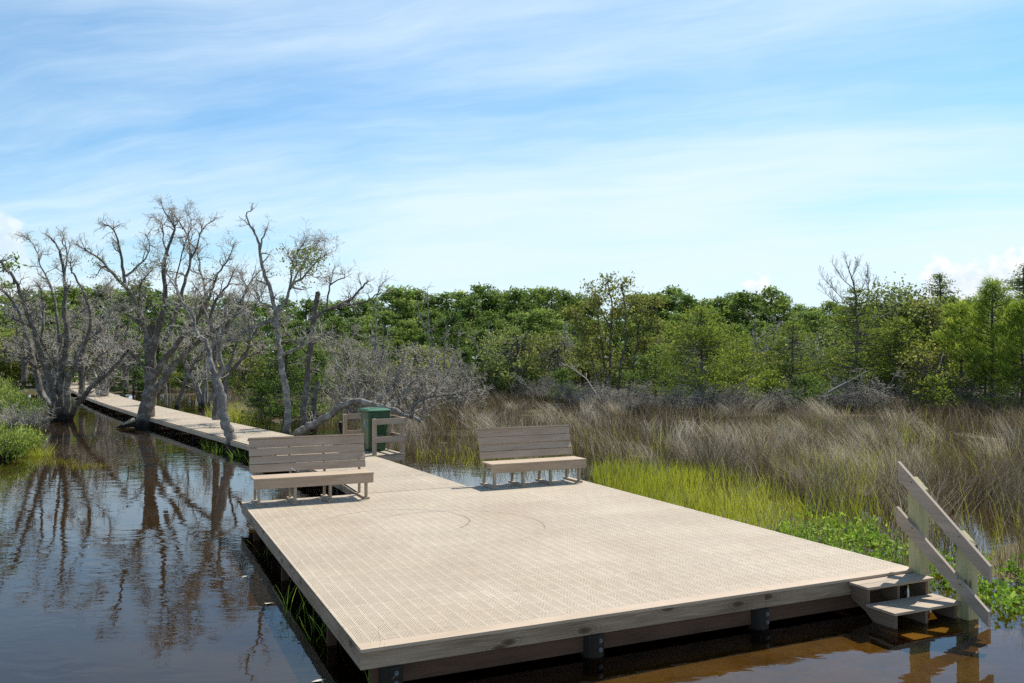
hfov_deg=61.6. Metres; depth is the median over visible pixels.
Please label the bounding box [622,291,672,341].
pine tree
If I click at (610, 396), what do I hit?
bare shrub
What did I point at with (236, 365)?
bare oak
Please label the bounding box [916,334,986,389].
oak bush
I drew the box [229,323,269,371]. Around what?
pine tree
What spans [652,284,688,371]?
pine tree
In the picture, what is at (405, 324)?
pine tree
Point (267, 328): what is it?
pine tree
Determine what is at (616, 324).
pine tree
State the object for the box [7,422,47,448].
green shrub
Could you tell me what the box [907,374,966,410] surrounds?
bush
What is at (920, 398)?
bare shrub
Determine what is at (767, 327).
pine tree
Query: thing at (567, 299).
pine tree
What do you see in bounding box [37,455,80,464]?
weed patch
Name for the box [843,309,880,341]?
pine tree
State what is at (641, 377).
cedar tree
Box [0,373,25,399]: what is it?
green shrub
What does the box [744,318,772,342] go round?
pine tree
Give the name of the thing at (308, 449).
bench
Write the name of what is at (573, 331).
pine tree
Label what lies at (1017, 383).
cedar tree
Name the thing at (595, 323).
pine tree
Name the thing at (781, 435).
needlerush
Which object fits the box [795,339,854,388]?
oak bush
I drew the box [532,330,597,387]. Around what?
oak bush
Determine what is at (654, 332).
pine tree
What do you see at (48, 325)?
pine tree
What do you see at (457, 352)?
oak bush
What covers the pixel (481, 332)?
cedar tree
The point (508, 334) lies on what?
cedar tree
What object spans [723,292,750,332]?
pine tree
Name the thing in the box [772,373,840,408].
bush
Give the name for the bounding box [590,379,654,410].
bare shrub
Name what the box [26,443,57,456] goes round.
grass tuft
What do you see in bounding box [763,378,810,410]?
bare shrub
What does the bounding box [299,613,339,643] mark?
reed tuft
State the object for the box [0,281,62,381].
bare oak
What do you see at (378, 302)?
pine tree
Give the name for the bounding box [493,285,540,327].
pine tree
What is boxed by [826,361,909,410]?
bare shrub
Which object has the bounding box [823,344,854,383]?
oak bush
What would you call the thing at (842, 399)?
bare shrub
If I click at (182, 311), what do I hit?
pine tree
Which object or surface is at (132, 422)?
root snag
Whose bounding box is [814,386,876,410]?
bare shrub
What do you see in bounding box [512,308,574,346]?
pine tree
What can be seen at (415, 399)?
bare shrub
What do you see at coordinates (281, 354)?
bare oak
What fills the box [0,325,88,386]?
oak bush
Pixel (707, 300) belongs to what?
pine tree
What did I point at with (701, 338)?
cedar tree
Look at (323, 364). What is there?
cedar tree
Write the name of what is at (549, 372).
cedar tree
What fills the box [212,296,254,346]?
pine tree
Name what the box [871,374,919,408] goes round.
bare shrub
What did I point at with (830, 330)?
pine tree
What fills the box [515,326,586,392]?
oak bush
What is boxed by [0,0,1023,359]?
sky
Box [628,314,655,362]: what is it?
pine tree
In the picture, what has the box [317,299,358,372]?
pine tree
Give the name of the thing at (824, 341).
oak bush
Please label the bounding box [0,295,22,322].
pine tree
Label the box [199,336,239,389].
cedar tree
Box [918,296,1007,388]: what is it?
young pine
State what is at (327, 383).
oak bush
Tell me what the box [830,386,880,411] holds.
bare shrub
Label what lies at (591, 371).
oak bush
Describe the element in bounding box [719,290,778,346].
pine tree
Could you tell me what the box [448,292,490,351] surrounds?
pine tree
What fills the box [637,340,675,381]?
oak bush
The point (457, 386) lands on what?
bare shrub
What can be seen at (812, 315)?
pine tree
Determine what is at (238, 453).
reed tuft
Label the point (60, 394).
bare oak
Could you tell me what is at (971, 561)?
handrail
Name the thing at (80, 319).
pine tree
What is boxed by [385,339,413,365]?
cedar tree
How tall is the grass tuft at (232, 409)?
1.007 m
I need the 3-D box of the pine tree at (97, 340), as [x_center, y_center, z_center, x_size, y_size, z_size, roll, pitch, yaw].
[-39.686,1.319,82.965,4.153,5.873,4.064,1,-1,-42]
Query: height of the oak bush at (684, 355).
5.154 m
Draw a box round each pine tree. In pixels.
[0,252,32,340]
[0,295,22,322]
[0,311,25,372]
[1,287,36,328]
[14,289,86,338]
[35,316,77,367]
[46,285,98,331]
[60,284,100,376]
[73,283,120,326]
[75,314,100,343]
[86,326,116,369]
[92,290,145,340]
[102,314,143,352]
[108,280,171,377]
[122,320,156,380]
[139,325,182,371]
[142,288,177,358]
[148,293,195,375]
[161,314,201,377]
[165,309,213,383]
[173,294,220,377]
[210,316,251,381]
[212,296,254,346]
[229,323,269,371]
[233,300,270,371]
[256,302,274,350]
[258,313,294,356]
[270,295,307,351]
[274,319,315,361]
[290,297,327,354]
[296,321,326,368]
[308,300,335,333]
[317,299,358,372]
[318,314,351,347]
[337,298,379,343]
[339,316,372,358]
[347,315,388,345]
[360,296,392,346]
[362,309,408,358]
[366,284,422,362]
[389,318,421,361]
[397,286,435,351]
[407,309,456,359]
[415,293,457,344]
[431,308,471,361]
[432,289,480,336]
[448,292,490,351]
[452,319,478,364]
[469,282,501,372]
[476,288,512,324]
[476,309,508,356]
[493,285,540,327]
[497,311,538,353]
[509,290,552,329]
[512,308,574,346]
[522,286,554,310]
[534,321,573,352]
[536,286,570,341]
[545,289,584,339]
[556,291,595,325]
[567,319,589,342]
[576,298,607,353]
[578,318,612,381]
[600,309,640,360]
[613,292,657,374]
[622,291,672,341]
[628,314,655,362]
[642,320,676,355]
[649,293,681,338]
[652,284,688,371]
[658,312,699,377]
[663,292,705,333]
[680,315,717,356]
[694,297,726,334]
[703,295,742,346]
[706,307,731,336]
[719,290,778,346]
[721,322,753,347]
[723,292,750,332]
[744,299,779,329]
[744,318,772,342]
[748,285,798,332]
[757,323,788,347]
[773,295,799,324]
[784,308,834,350]
[788,303,812,331]
[807,306,825,327]
[812,300,849,347]
[820,321,844,346]
[826,309,866,377]
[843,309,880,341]
[932,294,965,309]
[969,301,1001,317]
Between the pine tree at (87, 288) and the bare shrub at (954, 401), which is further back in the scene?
the pine tree at (87, 288)
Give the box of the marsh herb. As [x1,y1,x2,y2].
[775,504,1023,617]
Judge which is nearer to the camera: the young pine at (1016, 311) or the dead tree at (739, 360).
the young pine at (1016, 311)
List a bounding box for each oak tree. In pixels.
[831,271,966,391]
[879,295,967,397]
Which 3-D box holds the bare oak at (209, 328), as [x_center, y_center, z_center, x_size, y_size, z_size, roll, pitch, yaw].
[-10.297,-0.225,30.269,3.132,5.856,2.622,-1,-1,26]
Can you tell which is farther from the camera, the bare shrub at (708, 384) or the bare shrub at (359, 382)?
the bare shrub at (708, 384)
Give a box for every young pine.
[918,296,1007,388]
[946,274,1023,409]
[961,298,1023,409]
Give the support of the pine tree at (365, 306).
on the ground at (31, 389)
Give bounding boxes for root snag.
[116,418,137,427]
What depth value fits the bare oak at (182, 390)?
44.96 m
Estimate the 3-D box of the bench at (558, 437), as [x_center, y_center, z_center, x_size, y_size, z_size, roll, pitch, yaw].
[0.349,2.117,15.998,1.932,1.036,0.778,0,-1,-25]
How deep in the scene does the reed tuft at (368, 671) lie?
7.10 m
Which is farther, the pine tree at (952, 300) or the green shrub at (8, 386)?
the pine tree at (952, 300)
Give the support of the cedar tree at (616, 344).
on the ground at (31, 389)
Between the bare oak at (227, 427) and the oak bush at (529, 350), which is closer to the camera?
the bare oak at (227, 427)
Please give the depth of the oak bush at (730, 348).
72.41 m
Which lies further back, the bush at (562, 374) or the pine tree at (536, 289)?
the pine tree at (536, 289)
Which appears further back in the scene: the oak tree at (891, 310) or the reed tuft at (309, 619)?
the oak tree at (891, 310)
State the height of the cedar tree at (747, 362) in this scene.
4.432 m
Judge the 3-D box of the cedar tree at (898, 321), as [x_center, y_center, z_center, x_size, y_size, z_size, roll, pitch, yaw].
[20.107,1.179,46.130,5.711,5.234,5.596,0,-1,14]
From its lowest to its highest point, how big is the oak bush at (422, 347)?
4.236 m
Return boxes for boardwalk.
[70,376,465,495]
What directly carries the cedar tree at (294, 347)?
on the ground at (31, 389)
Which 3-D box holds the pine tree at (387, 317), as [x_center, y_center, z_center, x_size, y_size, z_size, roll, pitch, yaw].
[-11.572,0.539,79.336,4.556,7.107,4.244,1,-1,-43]
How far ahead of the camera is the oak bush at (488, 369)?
58.44 m
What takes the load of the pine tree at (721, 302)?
on the ground at (31, 389)
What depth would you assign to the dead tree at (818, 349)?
49.38 m
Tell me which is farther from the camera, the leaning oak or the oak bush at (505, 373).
the oak bush at (505, 373)
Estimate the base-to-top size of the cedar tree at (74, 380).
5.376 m
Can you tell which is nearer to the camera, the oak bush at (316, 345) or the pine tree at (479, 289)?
the oak bush at (316, 345)
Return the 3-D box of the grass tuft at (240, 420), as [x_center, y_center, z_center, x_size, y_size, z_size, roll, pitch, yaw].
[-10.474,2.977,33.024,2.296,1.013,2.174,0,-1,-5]
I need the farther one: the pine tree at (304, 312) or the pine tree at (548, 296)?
the pine tree at (548, 296)
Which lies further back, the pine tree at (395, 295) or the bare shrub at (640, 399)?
the pine tree at (395, 295)
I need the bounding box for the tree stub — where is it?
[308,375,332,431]
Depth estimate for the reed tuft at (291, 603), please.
9.11 m
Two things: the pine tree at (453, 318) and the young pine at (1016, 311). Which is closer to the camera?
the young pine at (1016, 311)
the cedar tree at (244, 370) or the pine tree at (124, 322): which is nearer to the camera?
the cedar tree at (244, 370)
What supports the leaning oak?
on the ground at (31, 389)
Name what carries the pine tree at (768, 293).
on the ground at (31, 389)
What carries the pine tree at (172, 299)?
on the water
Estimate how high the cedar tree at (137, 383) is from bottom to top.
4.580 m
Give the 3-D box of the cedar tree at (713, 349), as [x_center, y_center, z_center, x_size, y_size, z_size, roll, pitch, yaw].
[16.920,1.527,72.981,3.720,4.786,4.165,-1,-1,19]
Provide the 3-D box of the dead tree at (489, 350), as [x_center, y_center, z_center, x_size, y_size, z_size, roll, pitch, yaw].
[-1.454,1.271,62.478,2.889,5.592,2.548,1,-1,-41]
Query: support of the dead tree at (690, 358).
on the ground at (31, 389)
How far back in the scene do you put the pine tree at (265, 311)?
107.75 m
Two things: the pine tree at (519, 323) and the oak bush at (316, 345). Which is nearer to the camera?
the oak bush at (316, 345)
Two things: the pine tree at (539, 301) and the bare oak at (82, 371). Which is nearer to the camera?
the bare oak at (82, 371)
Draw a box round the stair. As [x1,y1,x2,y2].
[849,572,960,628]
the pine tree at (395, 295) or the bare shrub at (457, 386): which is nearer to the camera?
the bare shrub at (457, 386)
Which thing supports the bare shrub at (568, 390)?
on the ground at (31, 389)
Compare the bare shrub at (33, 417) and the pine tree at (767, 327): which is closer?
the bare shrub at (33, 417)
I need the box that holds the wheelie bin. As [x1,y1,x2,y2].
[358,407,390,451]
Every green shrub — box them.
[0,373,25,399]
[0,386,49,424]
[0,415,33,458]
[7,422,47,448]
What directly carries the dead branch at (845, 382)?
on the needlerush
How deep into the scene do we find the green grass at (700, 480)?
16.62 m
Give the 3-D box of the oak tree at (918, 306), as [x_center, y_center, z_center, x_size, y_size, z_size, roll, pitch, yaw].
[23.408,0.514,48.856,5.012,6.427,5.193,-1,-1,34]
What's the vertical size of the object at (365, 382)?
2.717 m
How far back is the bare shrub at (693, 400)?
41.04 m
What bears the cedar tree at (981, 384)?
on the ground at (31, 389)
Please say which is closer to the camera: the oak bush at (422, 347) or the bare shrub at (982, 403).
the bare shrub at (982, 403)
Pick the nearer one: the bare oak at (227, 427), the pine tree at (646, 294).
the bare oak at (227, 427)
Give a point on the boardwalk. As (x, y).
(389, 475)
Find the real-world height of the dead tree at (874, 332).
8.646 m
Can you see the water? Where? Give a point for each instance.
(138, 558)
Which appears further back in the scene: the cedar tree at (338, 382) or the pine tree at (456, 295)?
the pine tree at (456, 295)
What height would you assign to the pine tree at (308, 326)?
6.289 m
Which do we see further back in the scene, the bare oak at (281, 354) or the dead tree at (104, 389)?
the dead tree at (104, 389)
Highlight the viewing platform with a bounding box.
[241,480,912,682]
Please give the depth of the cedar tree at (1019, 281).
50.29 m
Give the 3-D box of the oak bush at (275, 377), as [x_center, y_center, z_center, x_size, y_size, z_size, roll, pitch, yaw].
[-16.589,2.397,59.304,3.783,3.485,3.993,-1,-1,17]
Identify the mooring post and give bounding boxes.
[339,422,341,431]
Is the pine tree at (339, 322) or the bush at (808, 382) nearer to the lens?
the bush at (808, 382)
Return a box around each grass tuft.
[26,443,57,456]
[198,401,252,420]
[210,407,265,428]
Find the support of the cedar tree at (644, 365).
on the ground at (31, 389)
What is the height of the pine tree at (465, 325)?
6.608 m
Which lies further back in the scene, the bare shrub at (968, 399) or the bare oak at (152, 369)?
the bare shrub at (968, 399)
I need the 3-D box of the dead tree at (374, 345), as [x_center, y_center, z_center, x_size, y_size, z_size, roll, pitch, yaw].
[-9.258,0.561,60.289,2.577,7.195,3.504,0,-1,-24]
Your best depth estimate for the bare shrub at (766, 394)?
41.62 m
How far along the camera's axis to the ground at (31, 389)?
48.15 m
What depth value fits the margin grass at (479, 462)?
22.41 m
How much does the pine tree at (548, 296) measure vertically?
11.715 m
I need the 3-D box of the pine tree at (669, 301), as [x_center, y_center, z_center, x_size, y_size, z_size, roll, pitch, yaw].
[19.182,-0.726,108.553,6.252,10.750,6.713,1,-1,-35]
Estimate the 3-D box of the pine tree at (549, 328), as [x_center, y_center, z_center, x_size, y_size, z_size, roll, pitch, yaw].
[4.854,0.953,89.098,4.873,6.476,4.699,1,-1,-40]
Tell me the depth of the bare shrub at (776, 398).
41.07 m
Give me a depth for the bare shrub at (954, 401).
43.73 m
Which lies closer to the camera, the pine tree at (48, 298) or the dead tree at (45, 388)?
the dead tree at (45, 388)
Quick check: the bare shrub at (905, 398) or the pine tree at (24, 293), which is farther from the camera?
the pine tree at (24, 293)
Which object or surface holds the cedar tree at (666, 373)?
on the ground at (31, 389)
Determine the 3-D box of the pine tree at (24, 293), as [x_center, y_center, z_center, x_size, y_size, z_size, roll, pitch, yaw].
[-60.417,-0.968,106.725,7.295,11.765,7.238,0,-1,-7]
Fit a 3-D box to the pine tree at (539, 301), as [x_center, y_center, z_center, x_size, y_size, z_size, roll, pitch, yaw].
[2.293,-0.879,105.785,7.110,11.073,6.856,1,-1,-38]
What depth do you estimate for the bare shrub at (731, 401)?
40.38 m
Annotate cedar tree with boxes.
[32,329,78,385]
[111,340,144,393]
[158,341,181,389]
[168,333,210,390]
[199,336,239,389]
[231,329,326,424]
[232,345,252,385]
[234,382,280,428]
[254,338,273,382]
[276,336,304,365]
[279,348,347,420]
[326,362,351,396]
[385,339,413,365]
[413,331,438,386]
[450,346,481,394]
[453,327,506,384]
[492,325,524,383]
[537,357,559,385]
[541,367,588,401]
[602,334,632,387]
[614,340,641,386]
[619,341,692,405]
[623,347,660,389]
[638,303,792,409]
[657,352,677,388]
[688,360,706,392]
[698,333,726,380]
[706,335,786,401]
[733,320,858,400]
[749,368,792,402]
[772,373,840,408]
[840,316,952,403]
[903,272,986,394]
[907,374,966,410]
[941,355,1020,408]
[974,263,1023,384]
[977,364,1023,413]
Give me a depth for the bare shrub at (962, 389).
43.92 m
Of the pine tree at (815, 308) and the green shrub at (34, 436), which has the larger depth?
the pine tree at (815, 308)
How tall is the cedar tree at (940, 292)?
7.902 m
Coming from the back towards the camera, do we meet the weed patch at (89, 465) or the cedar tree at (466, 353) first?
the cedar tree at (466, 353)
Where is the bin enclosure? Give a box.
[343,414,406,462]
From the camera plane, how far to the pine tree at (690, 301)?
104.43 m
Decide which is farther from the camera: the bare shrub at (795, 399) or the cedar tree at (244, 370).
the cedar tree at (244, 370)
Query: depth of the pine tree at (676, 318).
77.90 m
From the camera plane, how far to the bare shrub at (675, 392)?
41.49 m
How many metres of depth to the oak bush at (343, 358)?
69.17 m
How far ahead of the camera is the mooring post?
31.42 m
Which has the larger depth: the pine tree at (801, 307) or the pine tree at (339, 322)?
the pine tree at (801, 307)
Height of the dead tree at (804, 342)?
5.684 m
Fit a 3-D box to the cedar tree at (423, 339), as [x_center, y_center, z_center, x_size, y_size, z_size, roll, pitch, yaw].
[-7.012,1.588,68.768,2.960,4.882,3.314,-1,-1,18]
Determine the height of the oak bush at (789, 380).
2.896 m
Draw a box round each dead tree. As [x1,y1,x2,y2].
[21,320,94,400]
[70,297,137,401]
[175,314,245,406]
[358,301,392,383]
[412,314,465,399]
[468,320,510,374]
[556,317,582,382]
[677,324,703,388]
[726,341,760,396]
[745,306,783,373]
[783,313,822,385]
[794,320,841,400]
[806,253,912,402]
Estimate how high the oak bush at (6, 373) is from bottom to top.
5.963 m
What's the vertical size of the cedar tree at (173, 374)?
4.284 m
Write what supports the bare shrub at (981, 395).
on the ground at (31, 389)
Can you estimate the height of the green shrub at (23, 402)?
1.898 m
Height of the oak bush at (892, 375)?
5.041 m
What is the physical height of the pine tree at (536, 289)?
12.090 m
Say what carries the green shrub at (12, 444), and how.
on the ground at (31, 389)
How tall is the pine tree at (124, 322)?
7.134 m
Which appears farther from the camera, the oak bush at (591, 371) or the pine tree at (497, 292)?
the pine tree at (497, 292)
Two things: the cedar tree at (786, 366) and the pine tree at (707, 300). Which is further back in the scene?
the pine tree at (707, 300)
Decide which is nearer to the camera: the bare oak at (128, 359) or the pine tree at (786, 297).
the bare oak at (128, 359)
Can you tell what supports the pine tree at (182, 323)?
on the ground at (31, 389)
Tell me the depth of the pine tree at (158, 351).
84.82 m
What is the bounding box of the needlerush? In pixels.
[159,378,1023,580]
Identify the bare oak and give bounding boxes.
[0,225,129,418]
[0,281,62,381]
[48,299,122,394]
[65,193,260,426]
[72,295,136,388]
[84,296,160,387]
[140,243,258,452]
[158,331,190,407]
[174,310,229,409]
[178,255,271,419]
[213,203,344,434]
[224,279,295,407]
[279,259,398,433]
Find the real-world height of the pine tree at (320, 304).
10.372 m
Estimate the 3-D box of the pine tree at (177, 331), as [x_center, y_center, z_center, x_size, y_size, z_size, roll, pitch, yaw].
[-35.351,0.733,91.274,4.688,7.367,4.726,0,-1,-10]
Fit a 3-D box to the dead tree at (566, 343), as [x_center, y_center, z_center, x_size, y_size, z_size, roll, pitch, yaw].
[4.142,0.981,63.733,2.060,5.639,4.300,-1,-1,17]
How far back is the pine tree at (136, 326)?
87.91 m
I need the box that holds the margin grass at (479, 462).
[392,445,581,471]
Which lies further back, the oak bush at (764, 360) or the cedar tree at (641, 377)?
the oak bush at (764, 360)
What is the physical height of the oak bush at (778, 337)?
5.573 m
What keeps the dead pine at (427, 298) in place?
on the ground at (31, 389)
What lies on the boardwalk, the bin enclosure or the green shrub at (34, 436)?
the bin enclosure
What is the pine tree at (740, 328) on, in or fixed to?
on the ground at (31, 389)
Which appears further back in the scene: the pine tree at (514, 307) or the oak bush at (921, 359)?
the pine tree at (514, 307)
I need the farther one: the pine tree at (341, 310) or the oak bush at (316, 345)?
the pine tree at (341, 310)
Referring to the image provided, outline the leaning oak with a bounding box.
[292,331,475,435]
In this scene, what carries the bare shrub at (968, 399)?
on the ground at (31, 389)
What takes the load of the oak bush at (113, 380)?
on the ground at (31, 389)
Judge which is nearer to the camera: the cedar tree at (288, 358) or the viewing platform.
the viewing platform
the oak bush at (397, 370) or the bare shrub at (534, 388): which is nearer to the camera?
the bare shrub at (534, 388)
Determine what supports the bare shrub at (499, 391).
on the ground at (31, 389)
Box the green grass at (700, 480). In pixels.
[192,390,1023,576]
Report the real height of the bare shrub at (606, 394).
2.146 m
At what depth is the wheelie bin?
21.53 m
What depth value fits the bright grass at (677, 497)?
16.57 m
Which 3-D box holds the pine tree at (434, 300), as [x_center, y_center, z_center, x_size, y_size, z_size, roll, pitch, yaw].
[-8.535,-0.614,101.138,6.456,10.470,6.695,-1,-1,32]
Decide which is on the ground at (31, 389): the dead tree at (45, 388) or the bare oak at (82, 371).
the dead tree at (45, 388)
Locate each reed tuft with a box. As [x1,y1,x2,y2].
[225,446,245,457]
[279,579,312,618]
[294,592,324,634]
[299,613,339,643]
[358,624,397,682]
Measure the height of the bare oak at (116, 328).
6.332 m
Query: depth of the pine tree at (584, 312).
106.14 m
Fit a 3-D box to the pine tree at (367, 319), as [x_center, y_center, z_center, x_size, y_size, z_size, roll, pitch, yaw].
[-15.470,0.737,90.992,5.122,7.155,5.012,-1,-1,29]
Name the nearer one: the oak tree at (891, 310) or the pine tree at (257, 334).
the oak tree at (891, 310)
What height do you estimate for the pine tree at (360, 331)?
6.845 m
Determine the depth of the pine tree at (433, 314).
88.97 m
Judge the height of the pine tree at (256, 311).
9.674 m
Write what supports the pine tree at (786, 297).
on the ground at (31, 389)
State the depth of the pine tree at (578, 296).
107.79 m
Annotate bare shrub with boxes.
[0,398,56,431]
[319,320,393,428]
[373,343,458,422]
[412,348,495,415]
[478,369,523,396]
[509,373,550,398]
[511,369,557,400]
[538,375,585,401]
[542,370,598,404]
[568,381,613,406]
[578,376,653,407]
[589,378,639,409]
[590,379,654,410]
[623,389,663,409]
[640,376,691,412]
[657,383,712,413]
[690,379,740,411]
[697,386,750,410]
[699,376,756,413]
[716,379,783,410]
[743,384,802,411]
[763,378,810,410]
[771,388,831,412]
[787,381,864,410]
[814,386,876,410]
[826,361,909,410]
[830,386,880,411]
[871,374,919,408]
[882,388,924,407]
[896,365,985,406]
[907,385,949,408]
[941,389,964,408]
[951,387,1003,407]
[952,386,1002,410]
[963,387,1020,407]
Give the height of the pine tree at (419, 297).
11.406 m
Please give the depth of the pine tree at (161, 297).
107.82 m
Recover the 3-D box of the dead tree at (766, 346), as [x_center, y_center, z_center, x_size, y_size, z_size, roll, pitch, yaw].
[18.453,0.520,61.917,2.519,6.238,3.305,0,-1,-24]
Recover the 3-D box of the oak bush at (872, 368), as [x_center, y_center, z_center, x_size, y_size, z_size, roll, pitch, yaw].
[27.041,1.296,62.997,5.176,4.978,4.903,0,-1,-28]
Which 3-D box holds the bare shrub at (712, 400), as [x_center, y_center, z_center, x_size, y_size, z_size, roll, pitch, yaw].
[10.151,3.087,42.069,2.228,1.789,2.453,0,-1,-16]
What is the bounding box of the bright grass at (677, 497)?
[589,458,806,534]
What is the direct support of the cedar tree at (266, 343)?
on the ground at (31, 389)
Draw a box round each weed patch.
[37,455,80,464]
[67,461,110,468]
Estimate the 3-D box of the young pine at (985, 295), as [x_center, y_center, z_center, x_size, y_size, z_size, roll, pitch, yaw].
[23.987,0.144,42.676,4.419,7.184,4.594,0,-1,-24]
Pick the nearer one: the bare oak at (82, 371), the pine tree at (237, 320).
the bare oak at (82, 371)
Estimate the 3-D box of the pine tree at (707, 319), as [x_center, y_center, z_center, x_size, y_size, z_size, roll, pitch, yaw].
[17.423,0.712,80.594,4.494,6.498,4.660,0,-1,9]
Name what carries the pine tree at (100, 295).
on the ground at (31, 389)
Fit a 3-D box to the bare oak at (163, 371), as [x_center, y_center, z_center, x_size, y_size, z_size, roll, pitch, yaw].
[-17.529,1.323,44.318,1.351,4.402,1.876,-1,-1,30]
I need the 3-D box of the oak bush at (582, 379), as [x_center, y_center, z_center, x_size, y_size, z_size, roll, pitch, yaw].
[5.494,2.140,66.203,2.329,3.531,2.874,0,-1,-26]
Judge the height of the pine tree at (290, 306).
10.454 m
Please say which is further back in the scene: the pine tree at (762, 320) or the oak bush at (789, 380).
the pine tree at (762, 320)
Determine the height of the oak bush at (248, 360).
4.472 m
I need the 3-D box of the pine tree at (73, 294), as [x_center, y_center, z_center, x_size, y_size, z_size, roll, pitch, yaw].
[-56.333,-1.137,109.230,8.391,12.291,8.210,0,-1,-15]
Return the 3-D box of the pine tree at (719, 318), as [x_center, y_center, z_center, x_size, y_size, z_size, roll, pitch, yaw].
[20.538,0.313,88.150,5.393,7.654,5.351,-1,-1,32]
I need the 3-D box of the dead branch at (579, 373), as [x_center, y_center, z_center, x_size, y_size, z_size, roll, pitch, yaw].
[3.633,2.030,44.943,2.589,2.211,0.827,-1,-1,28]
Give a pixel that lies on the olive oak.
(597, 303)
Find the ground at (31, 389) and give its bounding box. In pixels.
[0,358,1023,584]
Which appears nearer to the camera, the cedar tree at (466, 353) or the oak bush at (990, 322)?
the cedar tree at (466, 353)
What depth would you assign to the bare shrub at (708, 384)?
41.66 m
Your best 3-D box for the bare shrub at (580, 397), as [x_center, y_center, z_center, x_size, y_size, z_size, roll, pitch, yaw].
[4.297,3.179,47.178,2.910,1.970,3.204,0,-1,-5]
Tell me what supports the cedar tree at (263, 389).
on the ground at (31, 389)
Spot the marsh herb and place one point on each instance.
(1008, 599)
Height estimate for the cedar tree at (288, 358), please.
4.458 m
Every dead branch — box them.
[561,362,599,398]
[818,368,871,399]
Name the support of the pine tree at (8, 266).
on the ground at (31, 389)
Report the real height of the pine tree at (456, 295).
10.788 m
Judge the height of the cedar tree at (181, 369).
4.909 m
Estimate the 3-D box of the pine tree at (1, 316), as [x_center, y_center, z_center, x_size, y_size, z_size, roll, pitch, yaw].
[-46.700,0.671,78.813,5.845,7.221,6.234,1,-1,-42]
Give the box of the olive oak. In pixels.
[556,271,676,396]
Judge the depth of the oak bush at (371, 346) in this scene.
71.47 m
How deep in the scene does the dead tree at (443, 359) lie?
54.94 m
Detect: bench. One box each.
[247,433,373,506]
[475,424,585,488]
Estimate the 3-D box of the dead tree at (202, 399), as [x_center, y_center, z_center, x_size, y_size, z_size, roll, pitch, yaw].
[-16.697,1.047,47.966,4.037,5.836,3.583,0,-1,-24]
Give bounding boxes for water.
[0,394,1023,682]
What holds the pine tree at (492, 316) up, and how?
on the ground at (31, 389)
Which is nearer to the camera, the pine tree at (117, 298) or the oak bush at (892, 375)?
the oak bush at (892, 375)
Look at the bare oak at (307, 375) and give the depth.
30.51 m
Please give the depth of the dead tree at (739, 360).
49.95 m
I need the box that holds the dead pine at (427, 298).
[415,282,438,347]
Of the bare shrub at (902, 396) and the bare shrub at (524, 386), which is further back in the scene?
the bare shrub at (524, 386)
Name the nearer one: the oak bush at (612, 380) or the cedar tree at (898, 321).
the cedar tree at (898, 321)
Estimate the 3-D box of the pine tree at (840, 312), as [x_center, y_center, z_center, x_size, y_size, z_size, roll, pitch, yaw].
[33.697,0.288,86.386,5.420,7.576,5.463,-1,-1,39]
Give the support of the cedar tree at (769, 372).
on the ground at (31, 389)
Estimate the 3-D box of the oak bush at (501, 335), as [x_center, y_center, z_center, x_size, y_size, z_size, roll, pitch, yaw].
[0.196,1.360,60.089,6.410,5.667,5.902,-1,-1,15]
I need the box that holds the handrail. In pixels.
[896,461,991,627]
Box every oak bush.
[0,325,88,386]
[0,327,40,385]
[66,329,97,378]
[84,348,140,389]
[217,342,271,397]
[243,356,294,394]
[290,352,337,397]
[301,331,346,373]
[323,330,368,387]
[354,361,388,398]
[361,335,398,370]
[382,349,428,393]
[389,341,463,392]
[430,343,473,384]
[466,322,553,395]
[466,353,514,396]
[492,351,546,397]
[499,330,557,373]
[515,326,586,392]
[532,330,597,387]
[575,352,598,387]
[577,343,613,385]
[596,353,627,389]
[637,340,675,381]
[667,334,719,383]
[718,332,753,384]
[740,349,784,389]
[744,322,794,367]
[773,354,816,391]
[795,320,848,359]
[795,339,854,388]
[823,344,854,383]
[848,344,902,387]
[876,350,913,388]
[887,336,967,408]
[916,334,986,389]
[964,297,1014,381]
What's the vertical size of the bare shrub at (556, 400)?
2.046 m
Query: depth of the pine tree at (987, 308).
98.82 m
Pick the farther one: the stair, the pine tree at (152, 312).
the pine tree at (152, 312)
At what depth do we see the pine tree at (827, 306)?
98.77 m
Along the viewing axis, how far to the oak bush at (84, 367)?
103.46 m
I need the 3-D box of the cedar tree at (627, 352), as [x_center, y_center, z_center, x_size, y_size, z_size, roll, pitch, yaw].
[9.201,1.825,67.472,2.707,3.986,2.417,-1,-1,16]
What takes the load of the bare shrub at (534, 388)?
on the ground at (31, 389)
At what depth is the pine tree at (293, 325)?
83.00 m
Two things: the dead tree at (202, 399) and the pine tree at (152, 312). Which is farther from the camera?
the pine tree at (152, 312)

